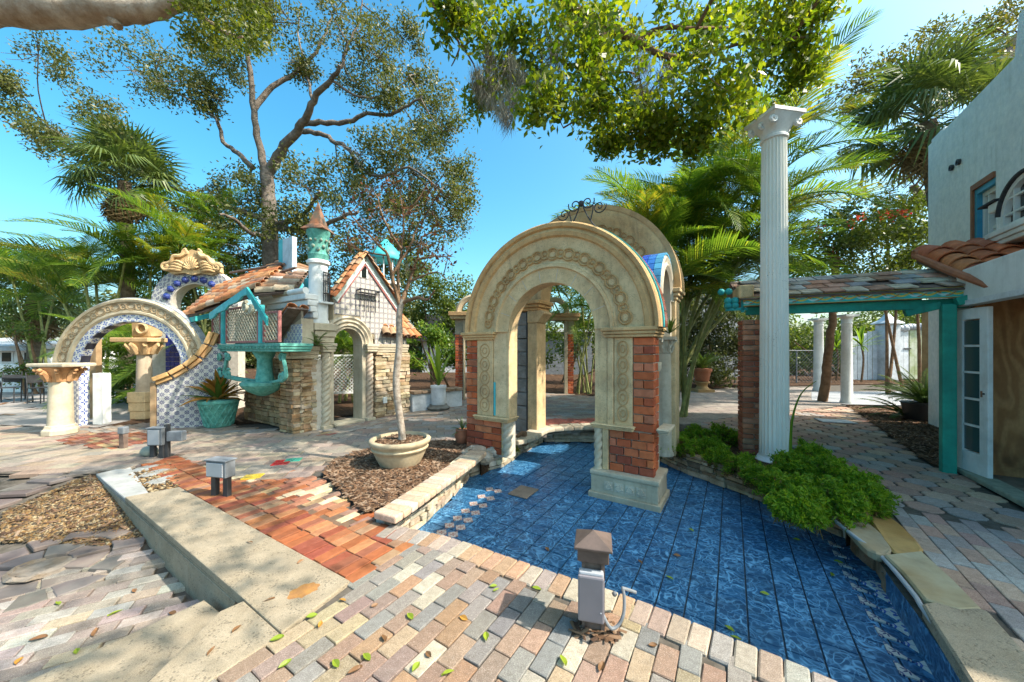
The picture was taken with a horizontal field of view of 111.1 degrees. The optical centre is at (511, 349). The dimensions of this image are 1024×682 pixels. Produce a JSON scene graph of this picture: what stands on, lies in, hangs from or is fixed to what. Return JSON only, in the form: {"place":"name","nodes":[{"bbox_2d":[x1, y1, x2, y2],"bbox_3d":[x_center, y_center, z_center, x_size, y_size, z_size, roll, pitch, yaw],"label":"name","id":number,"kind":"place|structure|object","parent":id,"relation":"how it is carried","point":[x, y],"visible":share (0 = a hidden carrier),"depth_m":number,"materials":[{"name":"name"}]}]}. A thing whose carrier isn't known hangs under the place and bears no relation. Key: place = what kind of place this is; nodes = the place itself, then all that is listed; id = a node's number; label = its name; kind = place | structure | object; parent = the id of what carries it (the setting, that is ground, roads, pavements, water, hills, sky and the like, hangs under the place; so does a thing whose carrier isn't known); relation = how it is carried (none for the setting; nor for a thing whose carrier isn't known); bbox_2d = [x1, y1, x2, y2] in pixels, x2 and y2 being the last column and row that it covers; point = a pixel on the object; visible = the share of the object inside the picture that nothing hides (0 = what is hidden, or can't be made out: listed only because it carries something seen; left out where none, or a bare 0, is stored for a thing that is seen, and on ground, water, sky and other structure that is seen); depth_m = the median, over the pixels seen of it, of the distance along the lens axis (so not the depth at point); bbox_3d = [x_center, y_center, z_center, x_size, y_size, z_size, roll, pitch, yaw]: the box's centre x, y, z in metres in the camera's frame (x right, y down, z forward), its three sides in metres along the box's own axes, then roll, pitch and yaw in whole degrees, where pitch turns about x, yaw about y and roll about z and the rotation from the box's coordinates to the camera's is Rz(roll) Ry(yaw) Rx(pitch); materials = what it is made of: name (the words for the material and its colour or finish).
{"place":"outdoors","nodes":[
{"label":"outdoors","id":0,"kind":"place"},
{"bbox_2d":[0,383,135,426],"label":"pavement","id":1,"kind":"structure","parent":0,"point":[120,412],"depth_m":8.75,"materials":[{"name":"concrete"}]},
{"bbox_2d":[0,240,108,363],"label":"fan palm","id":2,"kind":"object","parent":1,"relation":"on","point":[54,325],"visible":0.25,"depth_m":14.86,"materials":[{"name":"green plant"}]},
{"bbox_2d":[90,338,101,417],"bbox_3d":[-9.353,0.430,7.900,0.140,2.200,0.120,0,0,0],"label":"timber post","id":3,"kind":"object","parent":1,"relation":"on","point":[96,356],"visible":0.26,"depth_m":7.84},
{"bbox_2d":[92,373,110,424],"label":"white panel","id":4,"kind":"structure","parent":1,"relation":"on","point":[101,398],"depth_m":7.16,"materials":[{"name":"white paint"}]},
{"bbox_2d":[40,108,196,392],"bbox_3d":[-13.314,-3.140,12.068,3.681,9.358,3.744,0,0,0],"label":"fan palm","id":5,"kind":"object","parent":1,"relation":"on","point":[142,151],"visible":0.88,"depth_m":11.60,"materials":[{"name":"green plant"}]},
{"bbox_2d":[52,298,205,425],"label":"moon gate","id":6,"kind":"structure","parent":1,"relation":"on","point":[84,332],"depth_m":7.09,"materials":[{"name":"stone"}]},
{"bbox_2d":[141,455,413,582],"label":"brick path","id":7,"kind":"structure","parent":0,"point":[314,521],"depth_m":3.25,"materials":[{"name":"brick"}]},
{"bbox_2d":[204,456,236,496],"bbox_3d":[-3.067,1.347,3.700,0.276,0.406,0.134,0,0,12],"label":"electrical box","id":8,"kind":"object","parent":7,"relation":"on","point":[218,468],"visible":0.88,"depth_m":3.66,"materials":[{"name":"metal"}]},
{"bbox_2d":[0,393,594,480],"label":"patio","id":9,"kind":"structure","parent":0,"point":[256,452],"depth_m":5.74,"materials":[{"name":"stone"}]},
{"bbox_2d":[26,363,95,436],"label":"garden column","id":10,"kind":"structure","parent":9,"relation":"on","point":[59,378],"depth_m":6.30,"materials":[{"name":"stone"}]},
{"bbox_2d":[0,0,286,65],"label":"oak limb","id":11,"kind":"object","parent":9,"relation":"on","point":[79,15],"visible":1,"depth_m":5.88,"materials":[{"name":"green plant"}]},
{"bbox_2d":[145,424,186,457],"bbox_3d":[-4.960,1.310,5.044,0.448,0.480,0.132,0,0,-5],"label":"electrical box","id":12,"kind":"object","parent":9,"relation":"on","point":[162,437],"visible":0.95,"depth_m":5.02,"materials":[{"name":"metal"}]},
{"bbox_2d":[150,332,228,427],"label":"tiled garden wall","id":13,"kind":"structure","parent":9,"relation":"on","point":[169,389],"depth_m":6.92,"materials":[{"name":"blue tile"}]},
{"bbox_2d":[179,369,254,427],"bbox_3d":[-5.861,0.930,7.114,1.263,1.199,1.170,0,0,-21],"label":"basket planter","id":14,"kind":"object","parent":9,"relation":"on","point":[218,409],"visible":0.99,"depth_m":6.89,"materials":[{"name":"teal ceramic"}]},
{"bbox_2d":[182,202,421,433],"bbox_3d":[-5.037,-0.675,8.358,4.597,4.430,3.674,0,0,32],"label":"castle folly","id":15,"kind":"object","parent":9,"relation":"on","point":[291,386],"visible":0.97,"depth_m":6.99,"materials":[{"name":"stone"}]},
{"bbox_2d":[412,341,451,410],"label":"urn plant","id":16,"kind":"object","parent":9,"relation":"on","point":[438,396],"visible":0.99,"depth_m":8.90,"materials":[{"name":"plant"}]},
{"bbox_2d":[408,387,462,411],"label":"planter wall","id":17,"kind":"structure","parent":9,"relation":"on","point":[420,398],"depth_m":8.97,"materials":[{"name":"stone"}]},
{"bbox_2d":[448,295,470,399],"bbox_3d":[-1.062,-0.091,10.850,1.731,3.242,0.500,0,0,0],"label":"garden gateway","id":18,"kind":"object","parent":9,"relation":"on","point":[458,316],"visible":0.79,"depth_m":10.79,"materials":[{"name":"stone"}]},
{"bbox_2d":[548,297,579,393],"bbox_3d":[1.423,-0.165,12.350,1.860,3.390,0.500,0,0,0],"label":"garden gateway","id":19,"kind":"object","parent":9,"relation":"on","point":[568,318],"visible":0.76,"depth_m":12.27,"materials":[{"name":"stone"}]},
{"bbox_2d":[515,205,684,455],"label":"carved arch","id":20,"kind":"structure","parent":9,"relation":"on","point":[641,235],"depth_m":5.98,"materials":[{"name":"stone"}]},
{"bbox_2d":[0,355,1023,681],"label":"terrace","id":21,"kind":"structure","parent":0,"point":[904,591],"depth_m":4.24,"materials":[{"name":"stone"}]},
{"bbox_2d":[0,455,199,681],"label":"court","id":22,"kind":"object","parent":21,"relation":"on","point":[90,587],"visible":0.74,"depth_m":2.62,"materials":[{"name":"stone"}]},
{"bbox_2d":[0,472,142,545],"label":"leaf litter","id":23,"kind":"object","parent":22,"relation":"on","point":[40,518],"visible":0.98,"depth_m":3.56,"materials":[{"name":"brown gravel"}]},
{"bbox_2d":[27,601,278,681],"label":"stone steps","id":24,"kind":"structure","parent":22,"relation":"on","point":[177,646],"depth_m":1.88,"materials":[{"name":"stone"}]},
{"bbox_2d":[96,464,349,633],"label":"retaining slab","id":25,"kind":"structure","parent":22,"relation":"on","point":[210,540],"depth_m":2.64,"materials":[{"name":"concrete"}]},
{"bbox_2d":[129,461,179,491],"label":"gravel","id":26,"kind":"structure","parent":25,"relation":"on","point":[153,486],"depth_m":4.09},
{"bbox_2d":[370,239,402,287],"bbox_3d":[-3.768,-0.880,10.500,1.000,4.820,1.000,0,0,0],"label":"turquoise cupola","id":27,"kind":"object","parent":21,"relation":"on","point":[393,253],"visible":0.34,"depth_m":10.22,"materials":[{"name":"paint"}]},
{"bbox_2d":[322,438,468,513],"bbox_3d":[-1.566,1.509,4.800,1.853,0.053,2.654,0,0,24],"label":"mulch bed","id":28,"kind":"object","parent":21,"relation":"on","point":[363,480],"visible":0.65,"depth_m":4.26,"materials":[{"name":"brown wood"}]},
{"bbox_2d":[368,431,430,468],"bbox_3d":[-1.500,1.354,4.720,0.800,0.352,0.800,0,0,0],"label":"tree planter","id":29,"kind":"object","parent":28,"relation":"on","point":[390,450],"visible":0.94,"depth_m":4.47,"materials":[{"name":"stone"}]},
{"bbox_2d":[330,166,467,439],"bbox_3d":[-1.500,-0.706,4.804,1.913,3.900,1.210,0,0,0],"label":"young tree","id":30,"kind":"object","parent":29,"relation":"on","point":[402,301],"visible":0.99,"depth_m":4.69,"materials":[{"name":"plant"}]},
{"bbox_2d":[389,246,474,381],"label":"background tree","id":31,"kind":"object","parent":21,"relation":"on","point":[449,305],"visible":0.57,"depth_m":16.88,"materials":[{"name":"green plant"}]},
{"bbox_2d":[0,359,916,426],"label":"mulch bed","id":32,"kind":"object","parent":21,"relation":"on","point":[554,384],"visible":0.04,"depth_m":16.09,"materials":[{"name":"plant"}]},
{"bbox_2d":[0,313,52,393],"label":"shrub","id":33,"kind":"object","parent":32,"relation":"on","point":[14,327],"visible":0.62,"depth_m":12.14,"materials":[{"name":"green plant"}]},
{"bbox_2d":[0,241,114,362],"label":"feather palm","id":34,"kind":"object","parent":32,"relation":"on","point":[19,254],"visible":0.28,"depth_m":13.74,"materials":[{"name":"plant"}]},
{"bbox_2d":[0,338,117,369],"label":"house","id":35,"kind":"structure","parent":32,"relation":"on","point":[8,352],"depth_m":17.03,"materials":[{"name":"white paint"}]},
{"bbox_2d":[0,215,208,387],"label":"feather palm","id":36,"kind":"object","parent":32,"relation":"on","point":[37,252],"visible":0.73,"depth_m":11.09,"materials":[{"name":"plant"}]},
{"bbox_2d":[89,326,135,403],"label":"shrub","id":37,"kind":"object","parent":32,"relation":"on","point":[127,386],"visible":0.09,"depth_m":10.20,"materials":[{"name":"green plant"}]},
{"bbox_2d":[110,323,167,419],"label":"column","id":38,"kind":"structure","parent":32,"relation":"on","point":[144,345],"depth_m":7.74,"materials":[{"name":"stone"}]},
{"bbox_2d":[34,313,248,410],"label":"bush palm","id":39,"kind":"object","parent":32,"relation":"on","point":[126,372],"visible":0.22,"depth_m":9.45,"materials":[{"name":"plant"}]},
{"bbox_2d":[43,183,245,330],"bbox_3d":[-12.170,-1.697,12.220,5.052,6.569,5.866,0,0,-25],"label":"feather palm","id":40,"kind":"object","parent":32,"relation":"on","point":[175,230],"visible":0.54,"depth_m":11.37,"materials":[{"name":"plant"}]},
{"bbox_2d":[166,335,180,371],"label":"tiled pillar","id":41,"kind":"structure","parent":32,"relation":"on","point":[173,359],"depth_m":8.60,"materials":[{"name":"tile"}]},
{"bbox_2d":[107,218,261,331],"bbox_3d":[-12.500,-1.775,14.332,6.359,6.752,3.492,0,0,0],"label":"hedge bush","id":42,"kind":"object","parent":32,"relation":"on","point":[189,293],"visible":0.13,"depth_m":13.97,"materials":[{"name":"green plant"}]},
{"bbox_2d":[91,185,278,333],"bbox_3d":[-11.233,-2.131,13.062,4.815,7.434,4.282,0,0,-26],"label":"feather palm","id":43,"kind":"object","parent":32,"relation":"on","point":[214,215],"visible":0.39,"depth_m":12.54,"materials":[{"name":"plant"}]},
{"bbox_2d":[151,248,244,407],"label":"tiled arch","id":44,"kind":"structure","parent":32,"relation":"on","point":[186,269],"depth_m":8.95,"materials":[{"name":"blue tile"}]},
{"bbox_2d":[0,0,482,357],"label":"live oak","id":45,"kind":"object","parent":32,"relation":"on","point":[267,215],"visible":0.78,"depth_m":13.05,"materials":[{"name":"green plant"}]},
{"bbox_2d":[311,355,352,393],"bbox_3d":[-4.598,0.830,9.951,2.100,1.400,0.080,0,0,-20],"label":"lattice screen","id":46,"kind":"object","parent":32,"relation":"on","point":[341,392],"visible":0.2,"depth_m":9.88,"materials":[{"name":"white paint"}]},
{"bbox_2d":[254,233,421,384],"bbox_3d":[-7.515,-1.787,15.128,7.337,6.801,3.697,0,0,0],"label":"hedge bush","id":47,"kind":"object","parent":32,"relation":"on","point":[402,275],"visible":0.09,"depth_m":15.08,"materials":[{"name":"green plant"}]},
{"bbox_2d":[334,330,412,402],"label":"bush palm","id":48,"kind":"object","parent":32,"relation":"on","point":[343,344],"visible":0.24,"depth_m":10.35,"materials":[{"name":"plant"}]},
{"bbox_2d":[406,320,468,386],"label":"green shrub","id":49,"kind":"object","parent":32,"relation":"on","point":[434,333],"visible":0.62,"depth_m":13.20,"materials":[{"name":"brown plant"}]},
{"bbox_2d":[418,314,468,371],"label":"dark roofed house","id":50,"kind":"structure","parent":32,"relation":"on","point":[425,345],"depth_m":24.00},
{"bbox_2d":[0,284,920,368],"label":"treeline","id":51,"kind":"object","parent":32,"relation":"on","point":[251,358],"visible":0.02,"depth_m":28.60,"materials":[{"name":"plant"}]},
{"bbox_2d":[545,286,594,382],"bbox_3d":[2.357,-1.420,16.572,8.940,6.103,4.007,0,0,15],"label":"shrub","id":52,"kind":"object","parent":32,"relation":"on","point":[553,331],"visible":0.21,"depth_m":16.42,"materials":[{"name":"green plant"}]},
{"bbox_2d":[546,329,593,373],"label":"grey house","id":53,"kind":"structure","parent":32,"relation":"on","point":[559,366],"depth_m":21.98,"materials":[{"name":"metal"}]},
{"bbox_2d":[546,285,594,393],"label":"bamboo palm","id":54,"kind":"object","parent":32,"relation":"on","point":[582,304],"visible":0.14,"depth_m":12.40,"materials":[{"name":"plant"}]},
{"bbox_2d":[679,282,794,387],"bbox_3d":[8.736,-0.824,15.291,5.316,5.198,4.010,0,0,0],"label":"vine thicket","id":55,"kind":"object","parent":32,"relation":"on","point":[723,373],"visible":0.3,"depth_m":14.37,"materials":[{"name":"green plant"}]},
{"bbox_2d":[693,350,854,382],"bbox_3d":[10.737,0.770,16.300,10.332,1.519,0.058,0,0,0],"label":"chain fence","id":56,"kind":"object","parent":32,"relation":"on","point":[792,365],"visible":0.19,"depth_m":16.30,"materials":[{"name":"grey metal"}]},
{"bbox_2d":[789,310,921,375],"bbox_3d":[20.826,-0.744,21.362,12.670,6.016,4.612,0,0,0],"label":"dark shrub","id":57,"kind":"object","parent":32,"relation":"on","point":[803,330],"visible":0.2,"depth_m":21.15,"materials":[{"name":"green plant"}]},
{"bbox_2d":[853,331,876,379],"bbox_3d":[18.099,0.273,18.028,1.277,2.524,0.055,0,0,0],"label":"picket fence","id":58,"kind":"object","parent":32,"relation":"on","point":[870,366],"visible":0.73,"depth_m":18.02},
{"bbox_2d":[900,330,921,378],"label":"wooden gate","id":59,"kind":"structure","parent":32,"relation":"on","point":[908,362],"depth_m":17.95,"materials":[{"name":"wood"}]},
{"bbox_2d":[210,524,836,681],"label":"deck","id":60,"kind":"structure","parent":21,"relation":"on","point":[437,585],"depth_m":1.87,"materials":[{"name":"brick"}]},
{"bbox_2d":[568,618,627,643],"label":"leaf litter","id":61,"kind":"object","parent":60,"relation":"on","point":[598,635],"visible":0.72,"depth_m":1.88,"materials":[{"name":"brown plant"}]},
{"bbox_2d":[574,529,636,633],"bbox_3d":[0.522,1.278,1.942,0.341,0.544,0.248,0,0,14],"label":"lamp post stub","id":62,"kind":"object","parent":60,"relation":"on","point":[593,548],"visible":0.99,"depth_m":1.88,"materials":[{"name":"grey metal"}]},
{"bbox_2d":[548,92,862,416],"bbox_3d":[4.712,-2.364,8.330,7.990,7.929,5.629,0,0,0],"label":"areca palm","id":63,"kind":"object","parent":21,"relation":"on","point":[695,220],"visible":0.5,"depth_m":7.75,"materials":[{"name":"plant"}]},
{"bbox_2d":[680,431,874,545],"bbox_3d":[3.493,1.650,5.069,1.818,0.240,3.470,0,0,-13],"label":"planting bed","id":64,"kind":"object","parent":21,"relation":"on","point":[735,450],"visible":0.05,"depth_m":5.14,"materials":[{"name":"soil"}]},
{"bbox_2d":[659,421,775,494],"bbox_3d":[2.864,1.410,5.164,1.584,0.464,2.648,0,0,32],"label":"asparagus fern","id":65,"kind":"object","parent":64,"relation":"on","point":[711,446],"visible":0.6,"depth_m":4.89,"materials":[{"name":"green plant"}]},
{"bbox_2d":[738,320,759,453],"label":"brick pillar","id":66,"kind":"structure","parent":64,"relation":"on","point":[748,382],"depth_m":5.20,"materials":[{"name":"brick"}]},
{"bbox_2d":[744,104,806,463],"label":"fluted column","id":67,"kind":"structure","parent":64,"relation":"on","point":[769,128],"depth_m":4.76,"materials":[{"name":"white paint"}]},
{"bbox_2d":[752,436,902,538],"bbox_3d":[3.336,1.357,3.757,1.163,0.478,2.615,0,0,41],"label":"asparagus fern","id":68,"kind":"object","parent":64,"relation":"on","point":[811,485],"visible":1,"depth_m":3.17,"materials":[{"name":"green plant"}]},
{"bbox_2d":[789,185,927,385],"bbox_3d":[10.696,-1.678,10.323,5.808,6.519,3.260,0,0,0],"label":"bougainvillea","id":69,"kind":"object","parent":21,"relation":"on","point":[862,239],"visible":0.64,"depth_m":9.95,"materials":[{"name":"green plant"}]},
{"bbox_2d":[812,392,907,404],"bbox_3d":[11.631,1.528,11.774,5.842,0.001,2.503,0,0,-44],"label":"concrete pad","id":70,"kind":"object","parent":21,"relation":"on","point":[834,397],"visible":0.5,"depth_m":11.06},
{"bbox_2d":[817,256,839,401],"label":"leaning tree","id":71,"kind":"object","parent":70,"relation":"on","point":[824,387],"visible":0.74,"depth_m":10.24,"materials":[{"name":"brown plant"}]},
{"bbox_2d":[837,314,859,403],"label":"porch column","id":72,"kind":"structure","parent":70,"relation":"on","point":[846,386],"depth_m":10.02,"materials":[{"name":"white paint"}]},
{"bbox_2d":[835,165,927,393],"bbox_3d":[13.137,-2.633,12.164,4.294,8.452,2.699,0,0,0],"label":"airy tree","id":73,"kind":"object","parent":21,"relation":"on","point":[889,367],"visible":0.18,"depth_m":12.10,"materials":[{"name":"green plant"}]},
{"bbox_2d":[832,518,930,623],"bbox_3d":[2.506,1.506,2.295,0.151,0.080,1.655,0,0,25],"label":"conduit pipe","id":74,"kind":"object","parent":21,"relation":"on","point":[912,592],"visible":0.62,"depth_m":2.33,"materials":[{"name":"grey plastic"}]},
{"bbox_2d":[846,404,957,472],"bbox_3d":[7.799,1.517,7.348,7.364,0.052,1.840,0,0,-40],"label":"mulch bed","id":75,"kind":"object","parent":21,"relation":"on","point":[920,438],"visible":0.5,"depth_m":6.57,"materials":[{"name":"brown wood"}]},
{"bbox_2d":[857,396,904,418],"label":"ground fern","id":76,"kind":"object","parent":75,"relation":"on","point":[898,410],"visible":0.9,"depth_m":8.06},
{"bbox_2d":[861,365,927,420],"bbox_3d":[9.053,0.933,7.632,1.881,1.194,1.759,0,0,26],"label":"fern tub","id":77,"kind":"object","parent":75,"relation":"on","point":[914,406],"visible":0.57,"depth_m":7.65,"materials":[{"name":"black plastic"}]},
{"bbox_2d":[922,312,927,386],"bbox_3d":[9.559,0.277,8.075,0.117,2.506,0.150,0,0,0],"label":"shed side post","id":78,"kind":"object","parent":75,"relation":"on","point":[924,340],"visible":0.14,"depth_m":8.09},
{"bbox_2d":[815,0,1023,206],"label":"foliage","id":79,"kind":"object","parent":21,"relation":"on","point":[1004,8],"visible":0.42,"depth_m":10.82,"materials":[{"name":"green plant"}]},
{"bbox_2d":[824,6,1016,207],"bbox_3d":[10.400,-3.159,8.844,3.814,9.435,3.911,0,0,-42],"label":"fan palm","id":80,"kind":"object","parent":21,"relation":"on","point":[930,77],"visible":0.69,"depth_m":8.52,"materials":[{"name":"green plant"}]},
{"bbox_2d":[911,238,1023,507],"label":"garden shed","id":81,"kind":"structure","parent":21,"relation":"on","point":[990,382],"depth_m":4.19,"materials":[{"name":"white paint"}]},
{"bbox_2d":[957,306,992,478],"bbox_3d":[5.551,0.494,4.231,0.055,1.997,0.460,0,0,22],"label":"door","id":82,"kind":"structure","parent":81,"relation":"in","point":[974,391],"depth_m":4.20,"materials":[{"name":"white paint"}]},
{"bbox_2d":[977,168,1023,243],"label":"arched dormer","id":83,"kind":"object","parent":81,"relation":"on","point":[1007,206],"visible":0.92,"depth_m":4.48,"materials":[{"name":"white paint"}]},
{"bbox_2d":[1000,173,1023,227],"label":"window frame","id":84,"kind":"structure","parent":83,"relation":"in","point":[1012,210],"depth_m":4.46,"materials":[{"name":"white paint"}]},
{"bbox_2d":[922,602,1023,681],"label":"concrete slab","id":85,"kind":"structure","parent":21,"relation":"on","point":[977,645],"depth_m":1.78,"materials":[{"name":"concrete"}]},
{"bbox_2d":[928,9,1023,426],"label":"stucco house","id":86,"kind":"structure","parent":21,"relation":"on","point":[975,153],"depth_m":5.87,"materials":[{"name":"paint"}]},
{"bbox_2d":[970,171,995,238],"bbox_3d":[7.653,-2.235,5.600,0.230,1.027,0.600,0,0,32],"label":"window frame","id":87,"kind":"structure","parent":86,"relation":"in","point":[982,223],"depth_m":5.75,"materials":[{"name":"blue paint"}]},
{"bbox_2d":[0,0,1023,349],"label":"sky","id":88,"kind":"structure","parent":0,"point":[521,183],"materials":[{"name":"blue"}]},
{"bbox_2d":[418,0,861,170],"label":"overhanging tree","id":89,"kind":"object","parent":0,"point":[641,115],"visible":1,"depth_m":5.03,"materials":[{"name":"green plant"}]},
{"bbox_2d":[417,442,935,681],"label":"pool floor","id":90,"kind":"structure","parent":0,"point":[736,551],"depth_m":3.01,"materials":[{"name":"tile"}]},
{"bbox_2d":[374,450,485,529],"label":"planter wall","id":91,"kind":"structure","parent":90,"relation":"on","point":[451,479],"depth_m":3.64,"materials":[{"name":"stone"}]},
{"bbox_2d":[469,423,594,476],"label":"pool back wall","id":92,"kind":"structure","parent":90,"relation":"on","point":[532,438],"depth_m":6.38,"materials":[{"name":"stone"}]},
{"bbox_2d":[461,221,674,512],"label":"brick arch","id":93,"kind":"structure","parent":90,"relation":"on","point":[610,277],"depth_m":4.31,"materials":[{"name":"stone"}]},
{"bbox_2d":[642,252,677,468],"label":"tiled side arch","id":94,"kind":"structure","parent":93,"relation":"on","point":[659,265],"depth_m":5.04,"materials":[{"name":"stone"}]},
{"bbox_2d":[659,454,844,537],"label":"planter wall","id":95,"kind":"structure","parent":90,"relation":"on","point":[731,482],"depth_m":4.67,"materials":[{"name":"stone"}]},
{"bbox_2d":[845,519,885,592],"bbox_3d":[2.984,1.650,2.878,0.196,0.267,0.885,0,0,27],"label":"curb","id":96,"kind":"object","parent":90,"relation":"on","point":[871,563],"visible":0.14,"depth_m":2.83,"materials":[{"name":"stone"}]},
{"bbox_2d":[838,519,891,561],"bbox_3d":[2.868,1.515,2.841,0.212,0.068,0.670,0,0,26],"label":"flagstone","id":97,"kind":"object","parent":96,"relation":"on","point":[875,546],"visible":0.62,"depth_m":2.73,"materials":[{"name":"stone"}]},
{"bbox_2d":[870,515,922,553],"bbox_3d":[3.109,1.514,2.854,0.216,0.066,0.825,0,0,36],"label":"flagstone","id":98,"kind":"object","parent":96,"relation":"on","point":[898,538],"visible":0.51,"depth_m":2.80,"materials":[{"name":"stone"}]},
{"bbox_2d":[885,572,960,681],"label":"tiled riser","id":99,"kind":"object","parent":90,"relation":"on","point":[932,655],"visible":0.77,"depth_m":2.02,"materials":[{"name":"tile"}]},
{"bbox_2d":[679,387,1023,650],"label":"path","id":100,"kind":"structure","parent":0,"point":[965,533],"depth_m":3.51,"materials":[{"name":"stone"}]},
{"bbox_2d":[688,349,724,392],"bbox_3d":[6.986,0.729,12.863,1.673,1.601,1.464,0,0,0],"label":"fern pot","id":101,"kind":"object","parent":100,"relation":"on","point":[702,373],"visible":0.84,"depth_m":12.75,"materials":[{"name":"ceramic"}]},
{"bbox_2d":[655,5,917,319],"bbox_3d":[5.489,-2.145,7.283,4.390,7.462,4.158,0,0,-22],"label":"areca palm","id":102,"kind":"object","parent":100,"relation":"on","point":[754,187],"visible":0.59,"depth_m":6.72,"materials":[{"name":"plant"}]},
{"bbox_2d":[808,318,828,390],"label":"porch column","id":103,"kind":"structure","parent":100,"relation":"on","point":[818,344],"depth_m":13.10,"materials":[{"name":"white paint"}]},
{"bbox_2d":[717,269,968,473],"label":"pergola walkway","id":104,"kind":"structure","parent":100,"relation":"on","point":[906,291],"depth_m":4.63,"materials":[{"name":"teal paint"}]},
{"bbox_2d":[885,551,980,608],"bbox_3d":[2.733,1.510,2.330,0.268,0.060,0.732,0,0,28],"label":"flagstone","id":105,"kind":"object","parent":100,"relation":"on","point":[926,578],"visible":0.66,"depth_m":2.25,"materials":[{"name":"stone"}]},
{"bbox_2d":[870,314,904,379],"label":"gate pillar","id":106,"kind":"structure","parent":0,"point":[879,324],"depth_m":17.77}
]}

